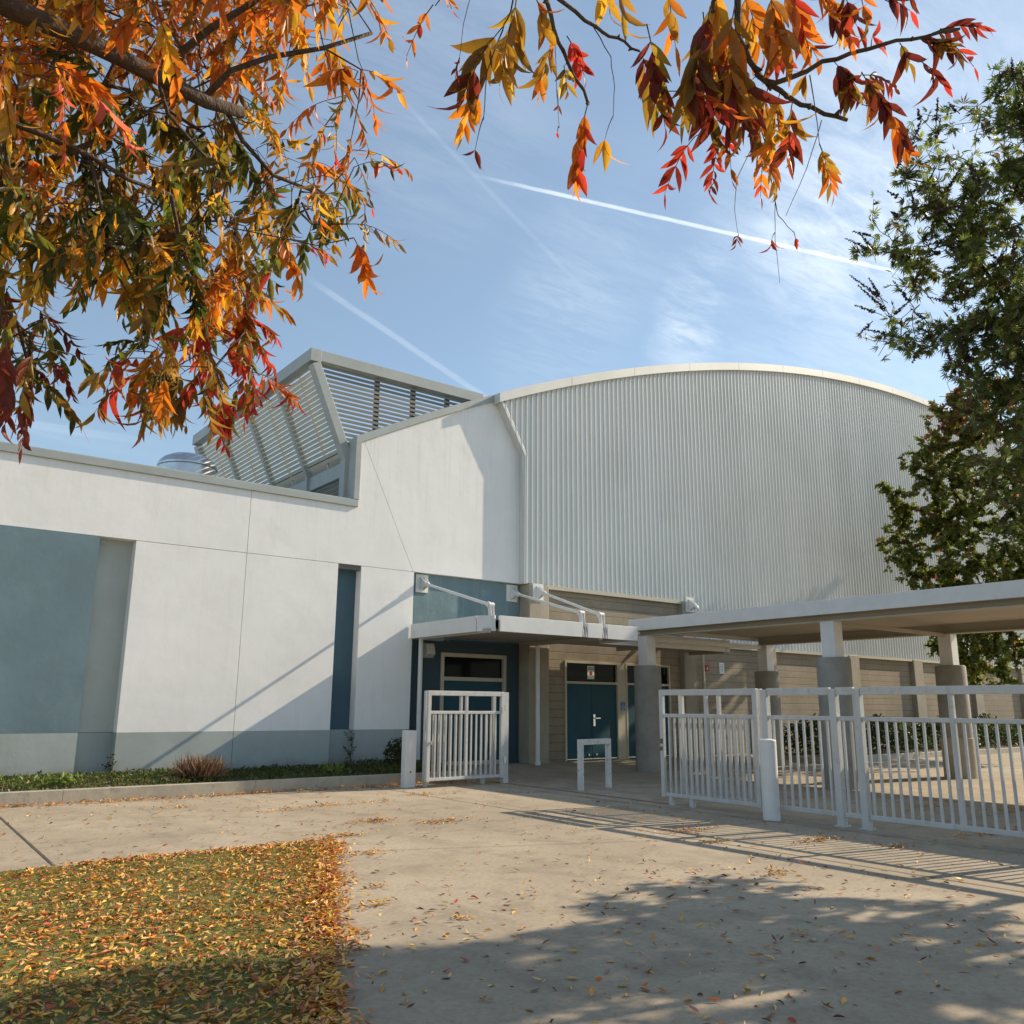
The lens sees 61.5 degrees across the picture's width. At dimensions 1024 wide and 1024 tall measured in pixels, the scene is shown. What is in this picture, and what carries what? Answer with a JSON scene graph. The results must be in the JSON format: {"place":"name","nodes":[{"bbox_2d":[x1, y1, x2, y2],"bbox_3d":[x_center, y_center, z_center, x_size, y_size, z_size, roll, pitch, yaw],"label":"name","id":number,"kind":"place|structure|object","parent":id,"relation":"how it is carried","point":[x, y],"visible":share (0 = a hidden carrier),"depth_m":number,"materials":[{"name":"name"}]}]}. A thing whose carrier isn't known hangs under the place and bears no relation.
{"place":"outdoors","nodes":[
{"label":"outdoors","id":0,"kind":"place"},
{"bbox_2d":[0,841,338,1023],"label":"lawn","id":1,"kind":"structure","parent":0,"point":[9,993],"depth_m":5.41,"materials":[{"name":"plant"}]},
{"bbox_2d":[0,837,373,1023],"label":"fallen leaves","id":2,"kind":"object","parent":1,"relation":"on","point":[326,920],"visible":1,"depth_m":5.53,"materials":[{"name":"orange plant"}]},
{"bbox_2d":[0,0,412,464],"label":"autumn tree","id":3,"kind":"object","parent":1,"relation":"on","point":[55,250],"visible":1,"depth_m":2.45,"materials":[{"name":"brown plant"}]},
{"bbox_2d":[0,752,1023,1023],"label":"pavement","id":4,"kind":"structure","parent":0,"point":[978,994],"depth_m":7.20,"materials":[{"name":"concrete"}]},
{"bbox_2d":[0,768,475,806],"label":"planter kerb","id":5,"kind":"structure","parent":4,"relation":"on","point":[65,796],"depth_m":14.20,"materials":[{"name":"concrete"}]},
{"bbox_2d":[0,766,456,791],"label":"planter soil","id":6,"kind":"structure","parent":5,"relation":"in","point":[131,784],"depth_m":14.54,"materials":[{"name":"brown soil"}]},
{"bbox_2d":[97,754,115,774],"bbox_3d":[-7.162,4.511,15.232,0.325,0.458,0.140,5,-13,-19],"label":"climbing vine","id":7,"kind":"object","parent":6,"relation":"on","point":[109,765],"visible":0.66,"depth_m":15.25,"materials":[{"name":"green plant"}]},
{"bbox_2d":[159,751,240,782],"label":"ornamental grass","id":8,"kind":"object","parent":6,"relation":"on","point":[198,767],"depth_m":14.91,"materials":[{"name":"brown plant"}]},
{"bbox_2d":[0,757,462,791],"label":"ground cover","id":9,"kind":"object","parent":6,"relation":"on","point":[126,776],"visible":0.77,"depth_m":15.10,"materials":[{"name":"green plant"}]},
{"bbox_2d":[343,731,355,764],"bbox_3d":[-3.432,5.007,18.073,0.334,0.792,0.141,10,-16,-36],"label":"climbing vine","id":10,"kind":"object","parent":6,"relation":"on","point":[351,743],"visible":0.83,"depth_m":18.09,"materials":[{"name":"green plant"}]},
{"bbox_2d":[382,737,401,765],"bbox_3d":[-2.380,5.082,18.047,0.782,0.721,0.681,10,-16,-36],"label":"round shrub","id":11,"kind":"object","parent":6,"relation":"on","point":[397,753],"visible":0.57,"depth_m":17.93,"materials":[{"name":"green plant"}]},
{"bbox_2d":[401,730,416,787],"bbox_3d":[-1.939,4.646,16.176,0.230,1.050,0.165,10,-16,-36],"label":"bollard","id":12,"kind":"object","parent":4,"relation":"on","point":[408,760],"visible":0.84,"depth_m":16.12,"materials":[{"name":"white paint"}]},
{"bbox_2d":[422,691,495,786],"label":"entrance gate","id":13,"kind":"structure","parent":4,"relation":"on","point":[482,780],"depth_m":16.65,"materials":[{"name":"white metal"}]},
{"bbox_2d":[500,692,508,782],"bbox_3d":[-0.152,4.536,17.294,0.120,1.780,0.120,10,-16,-36],"label":"gate post","id":14,"kind":"object","parent":4,"relation":"on","point":[504,779],"visible":0.69,"depth_m":17.26,"materials":[{"name":"white metal"}]},
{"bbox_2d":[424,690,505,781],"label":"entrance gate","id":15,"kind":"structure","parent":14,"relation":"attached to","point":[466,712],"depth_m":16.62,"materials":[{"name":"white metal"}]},
{"bbox_2d":[0,363,1023,778],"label":"school building","id":16,"kind":"structure","parent":4,"relation":"on","point":[154,617],"depth_m":20.78,"materials":[{"name":"white paint"}]},
{"bbox_2d":[157,452,217,475],"bbox_3d":[-7.798,-0.501,20.557,1.380,1.795,1.380,10,-16,-36],"label":"exhaust fan","id":17,"kind":"object","parent":16,"relation":"on","point":[192,462],"visible":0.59,"depth_m":20.14,"materials":[{"name":"metal"}]},
{"bbox_2d":[192,347,483,497],"bbox_3d":[-5.215,-0.812,23.823,4.820,3.850,8.422,10,-16,-36],"label":"louvre screen","id":18,"kind":"object","parent":16,"relation":"on","point":[313,361],"visible":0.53,"depth_m":20.92,"materials":[{"name":"grey metal"}]},
{"bbox_2d":[423,643,434,657],"bbox_3d":[-1.893,3.176,19.780,0.280,0.340,0.167,10,-16,-36],"label":"wall light","id":19,"kind":"object","parent":16,"relation":"attached to","point":[428,650],"visible":0.92,"depth_m":19.74,"materials":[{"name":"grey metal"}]},
{"bbox_2d":[439,652,506,765],"bbox_3d":[-0.940,4.653,20.369,1.900,2.550,0.150,10,-16,-36],"label":"door","id":20,"kind":"structure","parent":16,"relation":"in","point":[458,671],"depth_m":20.39,"materials":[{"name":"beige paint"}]},
{"bbox_2d":[411,574,729,764],"bbox_3d":[2.259,3.855,21.003,9.330,4.470,3.084,10,-16,-36],"label":"entrance canopy","id":21,"kind":"object","parent":16,"relation":"attached to","point":[536,632],"visible":0.9,"depth_m":19.34,"materials":[{"name":"white metal"}]},
{"bbox_2d":[587,666,593,678],"bbox_3d":[2.061,4.196,22.499,0.240,0.340,0.006,10,-16,-36],"label":"paper sign","id":22,"kind":"object","parent":16,"relation":"attached to","point":[590,672],"visible":1,"depth_m":22.49,"materials":[{"name":"white paper"}]},
{"bbox_2d":[621,702,624,709],"bbox_3d":[2.958,5.164,22.901,0.170,0.220,0.024,10,-16,-36],"label":"access sign","id":23,"kind":"object","parent":16,"relation":"attached to","point":[622,705],"visible":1,"depth_m":22.90,"materials":[{"name":"blue plastic"}]},
{"bbox_2d":[719,663,723,673],"bbox_3d":[6.237,4.649,25.609,0.220,0.320,0.023,10,-16,-36],"label":"notice plate","id":24,"kind":"object","parent":16,"relation":"attached to","point":[721,668],"visible":1,"depth_m":25.59,"materials":[{"name":"white paper"}]},
{"bbox_2d":[0,770,1023,891],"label":"pavement joints","id":25,"kind":"object","parent":4,"relation":"on","point":[30,844],"visible":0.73,"depth_m":9.87,"materials":[{"name":"grey concrete"}]},
{"bbox_2d":[1,779,1023,1023],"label":"fallen leaves","id":26,"kind":"object","parent":4,"relation":"on","point":[433,783],"visible":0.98,"depth_m":7.35,"materials":[{"name":"plant"}]},
{"bbox_2d":[498,782,676,804],"bbox_3d":[1.096,5.011,15.421,0.070,0.001,4.900,10,-16,-36],"label":"painted line","id":27,"kind":"object","parent":4,"relation":"on","point":[588,793],"visible":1,"depth_m":15.13,"materials":[{"name":"grey paint"}]},
{"bbox_2d":[577,738,611,790],"bbox_3d":[1.548,4.723,16.116,0.081,0.920,0.954,-11,-17,41],"label":"barrier hoop","id":28,"kind":"object","parent":4,"relation":"on","point":[581,743],"visible":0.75,"depth_m":16.07,"materials":[{"name":"white paint"}]},
{"bbox_2d":[402,0,996,281],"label":"autumn tree","id":29,"kind":"object","parent":4,"relation":"on","point":[721,53],"visible":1,"depth_m":2.05,"materials":[{"name":"brown plant"}]},
{"bbox_2d":[759,739,780,820],"bbox_3d":[3.554,3.692,11.874,0.230,1.098,0.230,10,-16,-36],"label":"bollard","id":30,"kind":"object","parent":4,"relation":"on","point":[769,780],"visible":0.88,"depth_m":11.79,"materials":[{"name":"white paint"}]},
{"bbox_2d":[628,579,1023,789],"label":"covered walkway","id":31,"kind":"structure","parent":4,"relation":"on","point":[945,615],"depth_m":19.11,"materials":[{"name":"white paint"}]},
{"bbox_2d":[751,747,1023,763],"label":"planter kerb","id":32,"kind":"structure","parent":4,"relation":"on","point":[932,754],"depth_m":26.33,"materials":[{"name":"concrete"}]},
{"bbox_2d":[784,742,1023,756],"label":"planter soil","id":33,"kind":"structure","parent":32,"relation":"in","point":[884,751],"depth_m":27.52,"materials":[{"name":"brown soil"}]},
{"bbox_2d":[782,713,1023,754],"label":"hedge","id":34,"kind":"object","parent":33,"relation":"on","point":[991,734],"visible":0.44,"depth_m":27.91,"materials":[{"name":"green plant"}]},
{"bbox_2d":[874,375,1023,684],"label":"pear tree","id":35,"kind":"object","parent":33,"relation":"on","point":[947,529],"visible":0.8,"depth_m":28.64,"materials":[{"name":"green plant"}]},
{"bbox_2d":[760,685,1023,837],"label":"railing fence","id":36,"kind":"object","parent":4,"relation":"on","point":[841,813],"visible":0.89,"depth_m":10.87,"materials":[{"name":"white metal"}]},
{"bbox_2d":[659,688,762,807],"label":"entrance gate","id":37,"kind":"structure","parent":36,"relation":"attached to","point":[706,716],"depth_m":13.05,"materials":[{"name":"white metal"}]},
{"bbox_2d":[845,57,1023,557],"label":"chaste tree","id":38,"kind":"object","parent":4,"relation":"on","point":[968,247],"visible":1,"depth_m":6.99,"materials":[{"name":"green plant"}]},
{"bbox_2d":[0,0,1023,484],"label":"sky","id":39,"kind":"structure","parent":0,"point":[506,280],"materials":[{"name":"blue"}]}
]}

